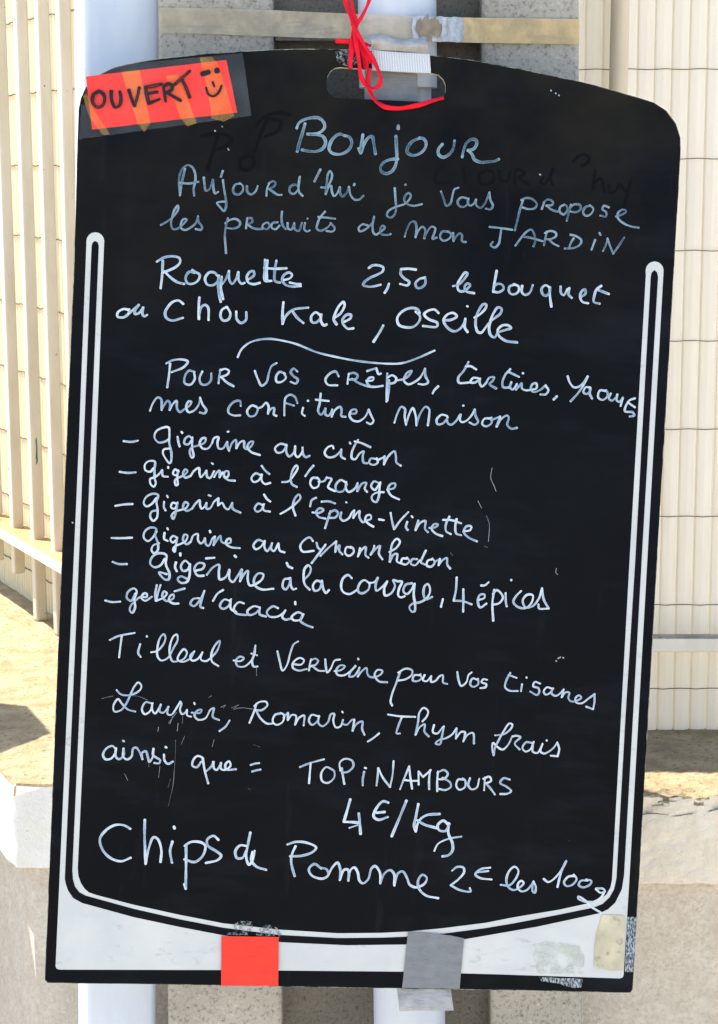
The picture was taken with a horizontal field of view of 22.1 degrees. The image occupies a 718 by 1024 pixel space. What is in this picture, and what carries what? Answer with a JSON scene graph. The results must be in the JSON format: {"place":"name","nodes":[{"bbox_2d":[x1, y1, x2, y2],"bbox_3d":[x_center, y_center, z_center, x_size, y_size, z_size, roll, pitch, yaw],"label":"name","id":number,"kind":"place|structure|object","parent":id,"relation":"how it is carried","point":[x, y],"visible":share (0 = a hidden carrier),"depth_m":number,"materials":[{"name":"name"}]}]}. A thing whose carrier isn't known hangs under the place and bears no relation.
{"place":"outdoors","nodes":[
{"label":"outdoors","id":0,"kind":"place"},
{"label":"ground","id":1,"kind":"structure","parent":0,"visible":0},
{"bbox_2d":[0,581,167,1023],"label":"wall","id":2,"kind":"structure","parent":1,"relation":"on","point":[29,994],"depth_m":2.30,"materials":[{"name":"beige concrete"}]},
{"bbox_2d":[0,0,74,635],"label":"railing","id":3,"kind":"object","parent":2,"relation":"on","point":[33,542],"visible":0.43,"depth_m":2.83,"materials":[{"name":"beige metal"}]},
{"bbox_2d":[0,0,74,614],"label":"slat screen","id":4,"kind":"object","parent":2,"relation":"on","point":[21,583],"visible":0.2,"depth_m":2.94,"materials":[{"name":"beige plastic"}]},
{"bbox_2d":[75,0,158,1023],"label":"gate post","id":5,"kind":"object","parent":1,"relation":"on","point":[110,34],"visible":0.15,"depth_m":1.92,"materials":[{"name":"white metal"}]},
{"bbox_2d":[158,0,282,1023],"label":"concrete pier","id":6,"kind":"structure","parent":1,"relation":"on","point":[201,1004],"depth_m":2.10,"materials":[{"name":"beige concrete"}]},
{"bbox_2d":[275,0,444,1023],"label":"drainpipe","id":7,"kind":"object","parent":1,"relation":"on","point":[386,1007],"visible":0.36,"depth_m":1.88,"materials":[{"name":"grey plastic"}]},
{"bbox_2d":[45,49,680,992],"bbox_3d":[0.003,0.017,1.851,0.601,0.950,0.010,3,3,-2],"label":"chalkboard","id":8,"kind":"object","parent":7,"relation":"attached to","point":[365,443],"visible":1,"depth_m":1.85,"materials":[{"name":"black laminate"}]},
{"bbox_2d":[86,60,236,129],"bbox_3d":[-0.190,-0.410,1.818,0.169,0.094,0.006,3,3,-2],"label":"open sign","id":9,"kind":"object","parent":8,"relation":"attached to","point":[160,94],"visible":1,"depth_m":1.82,"materials":[{"name":"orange paper"}]},
{"bbox_2d":[221,936,278,985],"bbox_3d":[-0.111,0.455,1.865,0.060,0.053,0.003,3,2,-1],"label":"orange tape","id":10,"kind":"object","parent":8,"relation":"attached to","point":[248,961],"visible":1,"depth_m":1.86,"materials":[{"name":"plastic"}]},
{"bbox_2d":[335,0,443,110],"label":"red ribbon","id":11,"kind":"object","parent":8,"relation":"attached to","point":[358,45],"visible":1,"depth_m":1.82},
{"bbox_2d":[397,932,463,1010],"bbox_3d":[0.072,0.469,1.876,0.066,0.084,0.009,3,3,-2],"label":"duct tape","id":12,"kind":"object","parent":8,"relation":"attached to","point":[432,960],"visible":1,"depth_m":1.87,"materials":[{"name":"grey fabric"}]},
{"bbox_2d":[160,8,578,43],"bbox_3d":[0.011,-0.492,1.859,0.433,0.040,0.079,0,11,0],"label":"packing tape","id":13,"kind":"object","parent":7,"relation":"attached to","point":[252,22],"visible":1,"depth_m":1.89,"materials":[{"name":"beige plastic"}]},
{"bbox_2d":[365,34,430,101],"bbox_3d":[0.039,-0.439,1.830,0.066,0.070,0.019,0,11,-1],"label":"duct tape","id":14,"kind":"object","parent":7,"relation":"attached to","point":[398,85],"visible":0.98,"depth_m":1.82,"materials":[{"name":"silver plastic"}]},
{"bbox_2d":[275,0,488,1023],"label":"concrete wall","id":15,"kind":"structure","parent":1,"relation":"on","point":[316,1005],"depth_m":2.13,"materials":[{"name":"grey concrete"}]},
{"bbox_2d":[479,0,581,1023],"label":"concrete pier","id":16,"kind":"structure","parent":1,"relation":"on","point":[520,1006],"depth_m":1.91,"materials":[{"name":"beige concrete"}]},
{"bbox_2d":[582,696,717,1023],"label":"wall","id":17,"kind":"structure","parent":1,"relation":"on","point":[675,979],"depth_m":2.19,"materials":[{"name":"beige concrete"}]},
{"bbox_2d":[579,0,717,729],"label":"slat screen","id":18,"kind":"object","parent":17,"relation":"on","point":[673,58],"visible":0.24,"depth_m":2.30,"materials":[{"name":"beige plastic"}]},
{"bbox_2d":[609,0,717,651],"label":"railing","id":19,"kind":"object","parent":17,"relation":"on","point":[619,44],"depth_m":2.20,"materials":[{"name":"beige metal"}]}
]}

